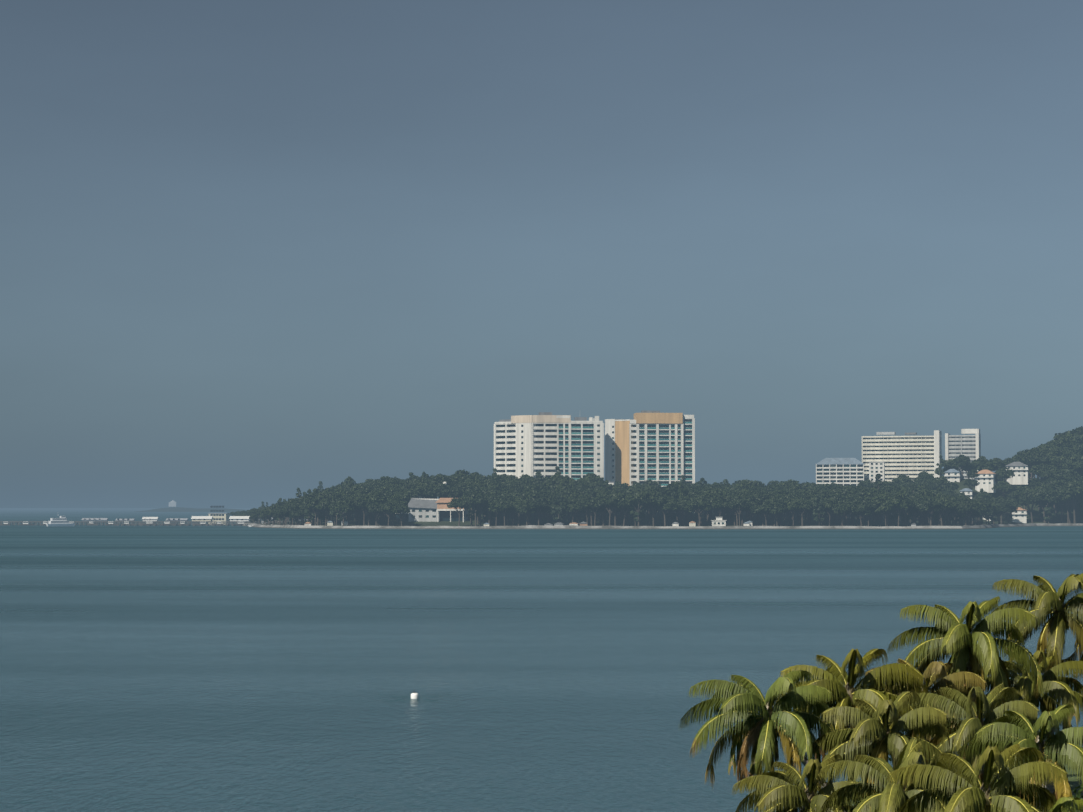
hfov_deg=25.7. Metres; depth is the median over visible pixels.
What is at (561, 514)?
tree
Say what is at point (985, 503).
tree
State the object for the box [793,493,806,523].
tree
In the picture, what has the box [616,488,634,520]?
tree
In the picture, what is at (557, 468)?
tree
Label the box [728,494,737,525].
tree
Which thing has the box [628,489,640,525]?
tree
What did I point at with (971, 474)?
tree
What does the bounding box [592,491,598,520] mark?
tree
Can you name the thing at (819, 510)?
tree
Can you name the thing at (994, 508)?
tree
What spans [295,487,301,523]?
tree
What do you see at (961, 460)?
tree
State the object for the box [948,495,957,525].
tree
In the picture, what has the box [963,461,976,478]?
tree
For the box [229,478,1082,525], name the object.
terrain
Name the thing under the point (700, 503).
tree
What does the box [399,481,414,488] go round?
tree
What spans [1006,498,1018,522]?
tree
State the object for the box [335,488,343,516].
tree
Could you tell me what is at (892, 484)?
tree
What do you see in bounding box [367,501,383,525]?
tree
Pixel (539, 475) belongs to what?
tree
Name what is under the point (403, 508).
tree
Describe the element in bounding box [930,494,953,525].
tree
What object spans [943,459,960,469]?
tree
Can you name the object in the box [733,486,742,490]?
tree
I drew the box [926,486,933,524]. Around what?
tree
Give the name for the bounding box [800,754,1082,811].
lawn
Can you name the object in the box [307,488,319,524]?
tree
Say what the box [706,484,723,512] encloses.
tree
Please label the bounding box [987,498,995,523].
tree
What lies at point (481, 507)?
tree
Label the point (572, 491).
tree
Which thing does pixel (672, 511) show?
tree
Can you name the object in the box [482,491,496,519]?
tree
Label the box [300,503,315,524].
tree
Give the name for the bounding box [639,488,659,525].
tree
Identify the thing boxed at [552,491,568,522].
tree
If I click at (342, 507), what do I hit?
tree
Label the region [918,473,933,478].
tree
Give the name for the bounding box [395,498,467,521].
beach house
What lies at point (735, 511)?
tree
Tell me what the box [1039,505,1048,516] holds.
tree
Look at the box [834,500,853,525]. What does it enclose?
tree
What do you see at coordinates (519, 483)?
tree
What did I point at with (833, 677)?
coconut palm
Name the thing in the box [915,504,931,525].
tree
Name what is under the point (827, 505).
tree
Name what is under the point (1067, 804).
coconut palm
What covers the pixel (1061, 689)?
coconut palm
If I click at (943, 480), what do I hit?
tree
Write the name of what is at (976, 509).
tree
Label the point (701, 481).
tree
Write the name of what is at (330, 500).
tree
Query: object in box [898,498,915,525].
tree
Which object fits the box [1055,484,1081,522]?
tree
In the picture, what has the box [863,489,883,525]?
tree
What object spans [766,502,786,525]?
tree
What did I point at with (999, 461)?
tree
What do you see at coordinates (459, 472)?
tree
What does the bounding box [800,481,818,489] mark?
tree
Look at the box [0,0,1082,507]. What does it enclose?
sky
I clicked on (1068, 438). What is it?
tree
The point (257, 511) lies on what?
tree
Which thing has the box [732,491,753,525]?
tree
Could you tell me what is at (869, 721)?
coconut palm
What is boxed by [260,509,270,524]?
tree
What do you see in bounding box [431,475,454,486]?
tree
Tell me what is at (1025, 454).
tree
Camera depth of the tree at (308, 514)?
1637.19 m
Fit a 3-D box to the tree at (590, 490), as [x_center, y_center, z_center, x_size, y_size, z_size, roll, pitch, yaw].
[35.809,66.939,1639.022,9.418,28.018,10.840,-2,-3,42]
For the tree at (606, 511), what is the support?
on the terrain at (1037, 517)
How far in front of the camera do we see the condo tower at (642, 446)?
1845.62 m
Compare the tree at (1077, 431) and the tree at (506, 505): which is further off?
the tree at (1077, 431)
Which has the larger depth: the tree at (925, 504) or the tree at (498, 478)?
the tree at (498, 478)
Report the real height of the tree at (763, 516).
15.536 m
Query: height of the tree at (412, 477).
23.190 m
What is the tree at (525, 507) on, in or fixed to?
on the terrain at (1037, 517)
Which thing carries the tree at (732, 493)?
on the terrain at (1037, 517)
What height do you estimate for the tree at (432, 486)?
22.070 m
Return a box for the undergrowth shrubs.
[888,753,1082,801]
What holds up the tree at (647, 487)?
on the terrain at (1037, 517)
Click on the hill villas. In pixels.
(985, 479)
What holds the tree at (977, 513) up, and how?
on the terrain at (1037, 517)
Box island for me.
[136,500,246,511]
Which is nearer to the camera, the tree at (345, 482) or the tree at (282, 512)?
the tree at (282, 512)
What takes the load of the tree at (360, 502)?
on the terrain at (1037, 517)
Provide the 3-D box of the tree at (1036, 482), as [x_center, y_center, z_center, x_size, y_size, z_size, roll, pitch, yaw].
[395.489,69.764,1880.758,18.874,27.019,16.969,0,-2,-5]
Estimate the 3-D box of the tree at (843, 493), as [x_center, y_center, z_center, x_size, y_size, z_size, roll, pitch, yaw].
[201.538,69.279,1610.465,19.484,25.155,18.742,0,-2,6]
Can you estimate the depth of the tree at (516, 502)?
1588.88 m
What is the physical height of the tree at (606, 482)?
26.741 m
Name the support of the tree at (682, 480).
on the terrain at (1037, 517)
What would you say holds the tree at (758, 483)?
on the terrain at (1037, 517)
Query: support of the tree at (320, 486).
on the terrain at (1037, 517)
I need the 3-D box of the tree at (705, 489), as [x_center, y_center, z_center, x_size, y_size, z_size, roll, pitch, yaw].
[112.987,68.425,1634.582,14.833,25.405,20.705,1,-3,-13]
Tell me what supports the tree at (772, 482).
on the terrain at (1037, 517)
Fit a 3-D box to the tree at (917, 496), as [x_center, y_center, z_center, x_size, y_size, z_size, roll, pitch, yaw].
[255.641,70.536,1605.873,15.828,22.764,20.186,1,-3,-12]
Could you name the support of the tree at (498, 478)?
on the terrain at (1037, 517)
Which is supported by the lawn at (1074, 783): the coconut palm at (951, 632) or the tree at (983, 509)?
the coconut palm at (951, 632)
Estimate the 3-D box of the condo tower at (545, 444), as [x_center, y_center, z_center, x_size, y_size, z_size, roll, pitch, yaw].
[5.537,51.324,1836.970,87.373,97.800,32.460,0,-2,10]
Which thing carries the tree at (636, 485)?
on the terrain at (1037, 517)
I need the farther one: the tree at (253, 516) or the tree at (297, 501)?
the tree at (253, 516)
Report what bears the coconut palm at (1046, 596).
on the lawn at (1074, 783)
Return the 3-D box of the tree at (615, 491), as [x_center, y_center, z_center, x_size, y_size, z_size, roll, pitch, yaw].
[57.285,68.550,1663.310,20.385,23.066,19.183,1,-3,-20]
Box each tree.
[249,514,257,522]
[254,509,260,523]
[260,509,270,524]
[264,505,279,524]
[274,508,281,524]
[275,498,283,524]
[275,509,290,524]
[283,498,295,524]
[284,503,305,517]
[289,509,304,524]
[290,499,304,524]
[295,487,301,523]
[300,491,308,522]
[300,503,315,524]
[303,492,328,524]
[304,489,314,522]
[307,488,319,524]
[307,501,317,524]
[316,498,331,524]
[317,481,322,490]
[319,509,328,524]
[321,487,333,516]
[327,496,343,524]
[329,494,342,524]
[330,492,347,522]
[330,500,354,525]
[334,484,345,489]
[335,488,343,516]
[336,497,357,525]
[340,490,354,520]
[341,478,358,485]
[344,476,353,490]
[346,481,354,519]
[349,483,370,518]
[351,497,361,524]
[352,494,361,524]
[354,497,366,525]
[357,506,370,525]
[364,490,388,525]
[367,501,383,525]
[376,476,390,485]
[378,500,398,525]
[381,491,394,523]
[382,477,395,486]
[382,494,407,525]
[385,480,400,485]
[393,503,409,525]
[398,490,413,501]
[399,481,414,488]
[402,475,418,481]
[408,489,417,501]
[414,482,435,497]
[414,484,434,497]
[429,485,448,498]
[430,483,454,497]
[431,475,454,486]
[447,497,472,525]
[450,469,469,477]
[451,473,467,483]
[457,474,477,482]
[465,479,478,525]
[465,492,485,525]
[470,490,492,525]
[474,474,487,482]
[480,493,496,525]
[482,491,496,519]
[487,492,501,524]
[488,474,506,482]
[488,499,503,525]
[492,490,501,522]
[497,499,511,525]
[501,495,514,524]
[501,507,513,525]
[506,475,520,480]
[510,498,525,525]
[513,480,525,491]
[517,501,539,524]
[519,491,539,524]
[520,476,532,481]
[523,499,536,524]
[528,490,549,524]
[533,471,543,482]
[541,479,555,489]
[543,474,572,488]
[544,493,557,523]
[550,496,570,522]
[551,493,566,522]
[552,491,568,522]
[555,466,560,474]
[562,499,581,522]
[563,495,569,524]
[564,479,586,487]
[566,487,583,517]
[569,494,582,522]
[577,473,603,481]
[577,495,591,525]
[580,502,602,525]
[581,491,589,518]
[586,483,597,521]
[586,497,601,525]
[588,495,612,525]
[589,477,603,487]
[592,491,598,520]
[596,494,622,525]
[598,506,608,524]
[601,480,611,509]
[603,492,623,525]
[611,487,626,493]
[612,495,637,525]
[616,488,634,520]
[616,506,627,525]
[617,483,629,515]
[621,506,641,525]
[624,490,650,525]
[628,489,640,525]
[631,482,644,487]
[632,484,647,524]
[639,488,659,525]
[641,486,655,509]
[642,479,660,487]
[644,505,657,525]
[645,490,666,525]
[646,496,679,525]
[653,493,674,525]
[655,484,678,524]
[663,481,692,521]
[665,487,677,522]
[667,501,677,525]
[670,493,689,524]
[674,500,692,525]
[675,498,684,522]
[680,475,686,487]
[683,496,694,524]
[685,489,710,505]
[686,497,709,525]
[687,497,711,525]
[689,484,700,489]
[690,495,712,525]
[696,487,713,521]
[697,478,705,487]
[703,488,719,524]
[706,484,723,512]
[711,499,728,516]
[712,490,732,519]
[725,488,734,522]
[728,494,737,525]
[728,499,742,525]
[729,498,748,525]
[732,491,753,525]
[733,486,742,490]
[735,480,753,512]
[740,502,758,521]
[743,488,751,521]
[747,486,758,490]
[747,490,768,524]
[751,480,764,487]
[755,503,770,525]
[755,506,771,525]
[762,495,785,525]
[763,484,781,490]
[765,480,776,486]
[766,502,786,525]
[774,494,788,521]
[775,489,794,522]
[779,479,798,486]
[786,501,799,525]
[791,497,812,525]
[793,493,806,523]
[793,497,800,523]
[798,494,820,525]
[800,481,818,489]
[804,489,815,522]
[806,487,832,522]
[811,499,831,525]
[812,493,824,525]
[818,489,830,516]
[821,498,837,525]
[823,484,835,490]
[823,493,843,525]
[828,490,848,524]
[831,503,850,525]
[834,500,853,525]
[842,494,854,525]
[843,486,857,520]
[848,487,872,514]
[848,496,865,525]
[849,504,871,525]
[851,488,870,525]
[857,479,874,486]
[860,500,876,525]
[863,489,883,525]
[867,496,881,525]
[871,474,885,523]
[873,492,899,525]
[874,503,895,525]
[883,487,894,525]
[887,483,896,486]
[888,492,912,525]
[890,486,900,514]
[892,474,911,484]
[892,490,899,525]
[896,485,918,492]
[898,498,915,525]
[900,488,911,523]
[907,501,918,523]
[908,483,921,520]
[909,493,920,524]
[912,489,934,524]
[914,496,926,525]
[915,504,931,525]
[917,484,937,523]
[917,497,944,525]
[918,471,927,475]
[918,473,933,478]
[921,477,935,482]
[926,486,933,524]
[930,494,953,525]
[932,476,949,486]
[932,487,944,525]
[934,455,944,476]
[941,467,960,474]
[942,494,955,525]
[942,497,957,525]
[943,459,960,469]
[943,512,954,524]
[944,482,958,490]
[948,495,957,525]
[953,454,970,479]
[956,492,969,497]
[960,496,967,525]
[960,499,978,525]
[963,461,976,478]
[963,479,978,489]
[966,470,978,487]
[967,498,981,525]
[970,509,981,524]
[972,456,989,469]
[974,459,997,469]
[974,491,992,499]
[976,498,988,524]
[976,503,986,524]
[978,488,987,517]
[981,499,991,524]
[983,508,992,524]
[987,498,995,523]
[987,502,1000,524]
[991,481,1013,496]
[992,458,1003,469]
[994,473,1001,493]
[994,503,1008,523]
[995,467,1013,481]
[996,496,1011,523]
[996,499,1010,523]
[1003,457,1015,467]
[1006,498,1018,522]
[1006,505,1017,514]
[1009,455,1027,464]
[1010,485,1030,508]
[1018,447,1040,479]
[1019,491,1044,522]
[1027,450,1049,477]
[1028,478,1047,509]
[1028,488,1057,522]
[1029,463,1049,479]
[1030,483,1057,522]
[1036,440,1056,448]
[1038,445,1062,478]
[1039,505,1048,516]
[1041,501,1055,522]
[1045,479,1055,513]
[1049,433,1082,446]
[1049,479,1072,522]
[1053,430,1082,438]
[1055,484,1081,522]
[1058,480,1082,523]
[1060,468,1082,505]
[1062,475,1082,521]
[1067,496,1082,522]
[1068,502,1081,519]
[1073,428,1082,434]
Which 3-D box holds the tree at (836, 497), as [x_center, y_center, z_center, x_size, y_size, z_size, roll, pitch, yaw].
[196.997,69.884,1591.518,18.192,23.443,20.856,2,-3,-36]
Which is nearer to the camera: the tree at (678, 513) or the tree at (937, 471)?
the tree at (678, 513)
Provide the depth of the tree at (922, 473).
1909.09 m
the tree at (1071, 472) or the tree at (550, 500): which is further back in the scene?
the tree at (1071, 472)
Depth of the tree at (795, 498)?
1613.70 m
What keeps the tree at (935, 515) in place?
on the terrain at (1037, 517)
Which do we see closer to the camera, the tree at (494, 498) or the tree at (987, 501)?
the tree at (494, 498)
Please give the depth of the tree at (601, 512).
1588.67 m
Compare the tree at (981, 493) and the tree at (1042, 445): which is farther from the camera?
the tree at (1042, 445)
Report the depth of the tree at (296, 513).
1639.29 m
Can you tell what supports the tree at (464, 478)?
on the terrain at (1037, 517)
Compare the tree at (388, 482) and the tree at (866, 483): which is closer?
the tree at (388, 482)
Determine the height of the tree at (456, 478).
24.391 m
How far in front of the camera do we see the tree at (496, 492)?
1621.77 m
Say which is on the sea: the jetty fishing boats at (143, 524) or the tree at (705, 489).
the jetty fishing boats at (143, 524)
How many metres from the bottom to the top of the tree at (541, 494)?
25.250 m
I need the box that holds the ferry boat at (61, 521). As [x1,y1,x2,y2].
[46,516,74,525]
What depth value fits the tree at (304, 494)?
1683.79 m
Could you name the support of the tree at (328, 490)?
on the terrain at (1037, 517)
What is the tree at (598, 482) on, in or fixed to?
on the terrain at (1037, 517)
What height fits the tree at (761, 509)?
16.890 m
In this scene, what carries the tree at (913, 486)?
on the terrain at (1037, 517)
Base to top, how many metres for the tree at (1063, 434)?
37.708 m
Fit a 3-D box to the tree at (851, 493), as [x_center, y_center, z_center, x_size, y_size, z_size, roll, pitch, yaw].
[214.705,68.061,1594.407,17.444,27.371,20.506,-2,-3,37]
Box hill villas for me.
[944,462,1027,522]
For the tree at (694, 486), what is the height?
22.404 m
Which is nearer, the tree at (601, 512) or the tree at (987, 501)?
the tree at (601, 512)
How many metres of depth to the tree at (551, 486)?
1685.05 m
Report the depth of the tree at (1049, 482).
1870.77 m
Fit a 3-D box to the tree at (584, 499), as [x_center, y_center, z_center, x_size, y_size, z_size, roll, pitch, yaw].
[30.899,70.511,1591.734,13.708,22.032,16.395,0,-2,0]
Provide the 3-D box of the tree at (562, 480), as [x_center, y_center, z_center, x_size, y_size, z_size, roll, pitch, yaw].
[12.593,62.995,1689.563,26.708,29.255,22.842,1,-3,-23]
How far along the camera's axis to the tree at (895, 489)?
1638.71 m
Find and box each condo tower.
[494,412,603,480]
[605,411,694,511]
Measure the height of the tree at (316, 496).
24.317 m
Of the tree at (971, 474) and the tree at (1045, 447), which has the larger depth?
the tree at (1045, 447)
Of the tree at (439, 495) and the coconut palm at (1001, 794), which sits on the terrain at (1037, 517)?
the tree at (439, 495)
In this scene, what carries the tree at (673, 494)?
on the terrain at (1037, 517)
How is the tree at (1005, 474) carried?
on the terrain at (1037, 517)
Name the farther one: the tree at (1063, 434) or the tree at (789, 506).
the tree at (1063, 434)
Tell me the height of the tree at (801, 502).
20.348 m
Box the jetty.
[0,506,306,525]
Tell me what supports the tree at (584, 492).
on the terrain at (1037, 517)
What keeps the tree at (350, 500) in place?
on the terrain at (1037, 517)
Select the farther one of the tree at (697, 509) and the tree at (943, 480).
the tree at (943, 480)
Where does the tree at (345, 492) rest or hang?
on the terrain at (1037, 517)
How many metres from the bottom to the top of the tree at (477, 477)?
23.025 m
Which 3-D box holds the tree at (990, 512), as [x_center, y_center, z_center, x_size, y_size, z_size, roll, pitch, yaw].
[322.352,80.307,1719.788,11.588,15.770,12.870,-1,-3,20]
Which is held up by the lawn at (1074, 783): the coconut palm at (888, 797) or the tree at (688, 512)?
the coconut palm at (888, 797)
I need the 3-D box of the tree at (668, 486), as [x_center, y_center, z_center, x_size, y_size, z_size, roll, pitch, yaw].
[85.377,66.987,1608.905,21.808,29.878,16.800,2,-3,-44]
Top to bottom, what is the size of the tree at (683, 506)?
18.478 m
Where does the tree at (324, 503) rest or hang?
on the terrain at (1037, 517)
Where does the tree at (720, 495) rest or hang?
on the terrain at (1037, 517)
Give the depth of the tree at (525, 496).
1600.01 m
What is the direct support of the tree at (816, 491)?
on the terrain at (1037, 517)
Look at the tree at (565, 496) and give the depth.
1603.48 m
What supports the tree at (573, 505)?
on the terrain at (1037, 517)
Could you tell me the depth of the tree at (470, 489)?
1592.98 m
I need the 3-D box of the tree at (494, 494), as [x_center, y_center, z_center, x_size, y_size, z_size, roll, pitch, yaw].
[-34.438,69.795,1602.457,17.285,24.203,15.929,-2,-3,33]
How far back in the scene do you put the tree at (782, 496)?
1615.56 m
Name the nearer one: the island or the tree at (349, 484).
the tree at (349, 484)
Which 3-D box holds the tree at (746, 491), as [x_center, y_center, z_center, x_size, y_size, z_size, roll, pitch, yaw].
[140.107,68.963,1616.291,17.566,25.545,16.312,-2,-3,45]
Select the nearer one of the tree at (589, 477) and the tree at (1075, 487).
the tree at (589, 477)
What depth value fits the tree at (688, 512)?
1601.03 m
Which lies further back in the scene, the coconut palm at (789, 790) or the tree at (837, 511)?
the tree at (837, 511)
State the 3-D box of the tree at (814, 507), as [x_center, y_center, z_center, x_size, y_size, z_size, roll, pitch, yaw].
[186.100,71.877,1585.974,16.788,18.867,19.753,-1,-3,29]
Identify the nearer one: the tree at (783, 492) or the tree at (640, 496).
the tree at (640, 496)
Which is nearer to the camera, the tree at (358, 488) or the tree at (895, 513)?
the tree at (895, 513)
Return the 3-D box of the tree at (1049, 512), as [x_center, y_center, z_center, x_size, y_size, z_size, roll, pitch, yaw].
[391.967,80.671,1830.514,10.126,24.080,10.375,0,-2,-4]
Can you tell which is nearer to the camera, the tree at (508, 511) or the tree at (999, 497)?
the tree at (508, 511)
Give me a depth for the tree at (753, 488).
1707.19 m
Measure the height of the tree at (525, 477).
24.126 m
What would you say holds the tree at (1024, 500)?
on the terrain at (1037, 517)
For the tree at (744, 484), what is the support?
on the terrain at (1037, 517)
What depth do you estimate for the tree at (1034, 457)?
1914.15 m
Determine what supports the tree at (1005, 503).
on the terrain at (1037, 517)
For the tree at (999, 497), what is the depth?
1803.91 m
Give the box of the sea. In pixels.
[0,508,1082,811]
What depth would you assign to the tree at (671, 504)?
1577.94 m
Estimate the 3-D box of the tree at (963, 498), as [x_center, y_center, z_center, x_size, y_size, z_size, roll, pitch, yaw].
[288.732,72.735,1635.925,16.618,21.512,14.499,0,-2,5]
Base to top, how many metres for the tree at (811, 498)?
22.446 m
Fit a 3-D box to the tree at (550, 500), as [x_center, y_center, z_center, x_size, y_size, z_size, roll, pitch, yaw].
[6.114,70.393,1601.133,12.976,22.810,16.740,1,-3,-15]
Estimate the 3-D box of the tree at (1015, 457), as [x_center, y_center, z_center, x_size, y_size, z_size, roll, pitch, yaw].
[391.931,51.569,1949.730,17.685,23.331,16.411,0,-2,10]
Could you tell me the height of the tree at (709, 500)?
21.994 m
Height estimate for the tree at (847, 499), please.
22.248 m
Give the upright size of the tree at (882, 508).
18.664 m
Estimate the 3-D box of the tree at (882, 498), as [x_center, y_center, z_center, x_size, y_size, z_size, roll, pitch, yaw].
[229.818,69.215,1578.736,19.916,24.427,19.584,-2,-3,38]
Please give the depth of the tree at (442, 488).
1668.64 m
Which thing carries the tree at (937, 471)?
on the terrain at (1037, 517)
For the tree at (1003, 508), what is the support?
on the terrain at (1037, 517)
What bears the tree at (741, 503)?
on the terrain at (1037, 517)
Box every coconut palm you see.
[678,670,844,810]
[731,754,875,811]
[773,648,928,780]
[801,691,950,797]
[819,738,973,811]
[858,658,987,758]
[886,744,1069,811]
[888,596,1043,777]
[903,683,1045,785]
[956,704,1082,811]
[981,650,1082,789]
[992,573,1082,793]
[992,797,1082,811]
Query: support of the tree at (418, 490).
on the terrain at (1037, 517)
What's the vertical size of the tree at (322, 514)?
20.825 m
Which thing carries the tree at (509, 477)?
on the terrain at (1037, 517)
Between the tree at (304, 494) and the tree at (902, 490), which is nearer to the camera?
the tree at (902, 490)
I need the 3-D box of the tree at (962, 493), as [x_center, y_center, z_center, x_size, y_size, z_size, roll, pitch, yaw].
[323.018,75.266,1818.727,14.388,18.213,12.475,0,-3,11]
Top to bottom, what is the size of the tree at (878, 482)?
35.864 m
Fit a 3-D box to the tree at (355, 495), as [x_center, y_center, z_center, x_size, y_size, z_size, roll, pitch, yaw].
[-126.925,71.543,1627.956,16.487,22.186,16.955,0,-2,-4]
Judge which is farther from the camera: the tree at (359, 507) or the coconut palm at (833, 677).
the tree at (359, 507)
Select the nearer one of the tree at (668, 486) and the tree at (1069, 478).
the tree at (668, 486)
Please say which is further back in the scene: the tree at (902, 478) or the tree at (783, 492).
the tree at (902, 478)
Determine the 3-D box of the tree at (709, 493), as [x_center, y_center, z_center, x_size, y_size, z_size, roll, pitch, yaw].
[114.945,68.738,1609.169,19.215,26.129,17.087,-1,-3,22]
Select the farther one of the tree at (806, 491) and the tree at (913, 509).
the tree at (806, 491)
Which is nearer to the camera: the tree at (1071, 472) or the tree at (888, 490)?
the tree at (888, 490)
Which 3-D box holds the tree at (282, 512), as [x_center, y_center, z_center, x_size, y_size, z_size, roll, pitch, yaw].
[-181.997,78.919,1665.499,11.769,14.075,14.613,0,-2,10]
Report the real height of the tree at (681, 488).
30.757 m
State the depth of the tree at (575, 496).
1599.66 m
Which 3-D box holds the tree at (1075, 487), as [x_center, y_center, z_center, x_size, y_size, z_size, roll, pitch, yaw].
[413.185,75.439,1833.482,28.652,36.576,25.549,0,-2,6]
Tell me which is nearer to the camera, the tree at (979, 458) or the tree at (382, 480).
the tree at (382, 480)
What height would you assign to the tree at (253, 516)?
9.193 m
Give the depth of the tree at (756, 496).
1597.40 m
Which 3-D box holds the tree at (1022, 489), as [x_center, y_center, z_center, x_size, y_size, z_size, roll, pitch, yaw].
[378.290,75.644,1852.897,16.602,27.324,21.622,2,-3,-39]
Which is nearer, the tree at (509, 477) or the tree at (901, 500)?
the tree at (901, 500)
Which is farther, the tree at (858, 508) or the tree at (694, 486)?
the tree at (694, 486)
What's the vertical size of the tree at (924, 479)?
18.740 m
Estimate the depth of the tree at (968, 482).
1862.10 m
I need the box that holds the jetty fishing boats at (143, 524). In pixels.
[0,521,265,525]
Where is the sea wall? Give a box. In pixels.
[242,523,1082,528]
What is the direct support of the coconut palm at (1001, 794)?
on the lawn at (1074, 783)
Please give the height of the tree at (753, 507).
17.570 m
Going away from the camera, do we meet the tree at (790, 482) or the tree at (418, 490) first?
the tree at (418, 490)
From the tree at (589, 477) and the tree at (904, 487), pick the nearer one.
the tree at (904, 487)
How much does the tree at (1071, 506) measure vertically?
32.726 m
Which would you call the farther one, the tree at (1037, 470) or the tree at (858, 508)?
the tree at (1037, 470)
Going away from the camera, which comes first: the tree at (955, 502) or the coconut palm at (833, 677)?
the coconut palm at (833, 677)
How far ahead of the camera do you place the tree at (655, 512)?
1597.05 m
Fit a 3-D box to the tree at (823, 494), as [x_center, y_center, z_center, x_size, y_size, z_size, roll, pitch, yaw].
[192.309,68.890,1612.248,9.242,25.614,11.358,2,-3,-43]
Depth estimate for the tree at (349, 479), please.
1692.66 m
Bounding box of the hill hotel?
[815,429,980,485]
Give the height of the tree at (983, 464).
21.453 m
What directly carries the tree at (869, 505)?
on the terrain at (1037, 517)
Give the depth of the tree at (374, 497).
1601.31 m
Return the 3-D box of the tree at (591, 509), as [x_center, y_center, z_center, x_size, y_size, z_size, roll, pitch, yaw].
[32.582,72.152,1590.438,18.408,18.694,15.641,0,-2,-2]
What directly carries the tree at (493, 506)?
on the terrain at (1037, 517)
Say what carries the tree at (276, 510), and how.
on the terrain at (1037, 517)
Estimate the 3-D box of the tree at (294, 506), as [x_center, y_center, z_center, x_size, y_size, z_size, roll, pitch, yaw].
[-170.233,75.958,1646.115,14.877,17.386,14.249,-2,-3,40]
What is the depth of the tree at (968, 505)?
1618.88 m
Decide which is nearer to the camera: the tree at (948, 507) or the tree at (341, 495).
the tree at (948, 507)
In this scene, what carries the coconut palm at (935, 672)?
on the lawn at (1074, 783)
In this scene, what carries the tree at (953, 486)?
on the terrain at (1037, 517)
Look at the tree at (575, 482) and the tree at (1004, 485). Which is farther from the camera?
the tree at (1004, 485)
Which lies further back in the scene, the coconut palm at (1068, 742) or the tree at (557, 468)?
the tree at (557, 468)
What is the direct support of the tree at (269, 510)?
on the terrain at (1037, 517)
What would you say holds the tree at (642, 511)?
on the terrain at (1037, 517)
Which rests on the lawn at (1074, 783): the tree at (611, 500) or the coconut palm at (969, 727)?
the coconut palm at (969, 727)
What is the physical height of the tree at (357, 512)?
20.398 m
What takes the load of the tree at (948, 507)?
on the terrain at (1037, 517)
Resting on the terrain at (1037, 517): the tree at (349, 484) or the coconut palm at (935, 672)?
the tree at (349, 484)
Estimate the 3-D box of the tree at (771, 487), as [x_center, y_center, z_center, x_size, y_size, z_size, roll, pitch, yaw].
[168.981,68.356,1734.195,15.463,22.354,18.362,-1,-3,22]
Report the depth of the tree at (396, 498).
1602.39 m
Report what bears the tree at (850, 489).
on the terrain at (1037, 517)
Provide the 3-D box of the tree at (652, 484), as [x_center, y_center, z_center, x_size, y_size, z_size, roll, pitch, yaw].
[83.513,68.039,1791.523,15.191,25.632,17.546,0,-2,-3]
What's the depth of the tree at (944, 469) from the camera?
1918.98 m
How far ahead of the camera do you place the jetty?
1899.18 m
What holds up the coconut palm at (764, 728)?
on the lawn at (1074, 783)
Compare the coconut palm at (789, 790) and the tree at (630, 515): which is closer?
the coconut palm at (789, 790)
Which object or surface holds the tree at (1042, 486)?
on the terrain at (1037, 517)
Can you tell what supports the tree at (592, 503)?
on the terrain at (1037, 517)
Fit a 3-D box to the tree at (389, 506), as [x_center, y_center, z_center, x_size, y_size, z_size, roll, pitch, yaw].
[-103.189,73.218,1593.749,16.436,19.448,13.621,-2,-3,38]
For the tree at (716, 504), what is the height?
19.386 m
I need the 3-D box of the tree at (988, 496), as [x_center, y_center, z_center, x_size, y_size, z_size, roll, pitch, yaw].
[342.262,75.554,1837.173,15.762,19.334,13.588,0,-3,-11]
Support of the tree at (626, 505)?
on the terrain at (1037, 517)
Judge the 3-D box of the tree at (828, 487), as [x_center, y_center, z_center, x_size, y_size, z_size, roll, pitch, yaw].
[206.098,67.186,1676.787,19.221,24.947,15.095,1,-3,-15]
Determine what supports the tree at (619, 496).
on the terrain at (1037, 517)
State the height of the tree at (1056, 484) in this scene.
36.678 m
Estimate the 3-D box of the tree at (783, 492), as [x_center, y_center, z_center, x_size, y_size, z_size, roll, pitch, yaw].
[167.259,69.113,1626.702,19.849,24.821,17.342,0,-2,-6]
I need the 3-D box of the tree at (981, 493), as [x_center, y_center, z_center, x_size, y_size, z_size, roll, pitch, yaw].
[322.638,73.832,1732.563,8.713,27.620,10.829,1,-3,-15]
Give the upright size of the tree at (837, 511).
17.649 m
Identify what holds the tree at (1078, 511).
on the terrain at (1037, 517)
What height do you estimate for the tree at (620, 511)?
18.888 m
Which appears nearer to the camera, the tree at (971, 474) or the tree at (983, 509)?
the tree at (983, 509)
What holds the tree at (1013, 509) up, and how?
on the terrain at (1037, 517)
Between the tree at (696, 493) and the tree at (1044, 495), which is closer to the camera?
the tree at (696, 493)
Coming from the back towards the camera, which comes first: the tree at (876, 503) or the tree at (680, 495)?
the tree at (680, 495)
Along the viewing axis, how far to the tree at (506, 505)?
1583.06 m
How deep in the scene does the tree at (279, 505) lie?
1690.80 m
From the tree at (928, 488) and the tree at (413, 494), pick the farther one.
the tree at (413, 494)
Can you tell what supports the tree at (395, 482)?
on the terrain at (1037, 517)
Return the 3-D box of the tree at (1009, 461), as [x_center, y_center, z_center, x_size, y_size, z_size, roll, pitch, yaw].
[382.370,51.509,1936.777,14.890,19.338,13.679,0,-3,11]
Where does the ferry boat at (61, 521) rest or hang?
on the sea
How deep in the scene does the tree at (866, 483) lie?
1880.04 m
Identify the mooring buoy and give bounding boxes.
[411,691,417,698]
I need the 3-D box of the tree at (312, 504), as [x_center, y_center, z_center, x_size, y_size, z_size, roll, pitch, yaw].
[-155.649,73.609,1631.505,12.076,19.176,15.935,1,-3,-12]

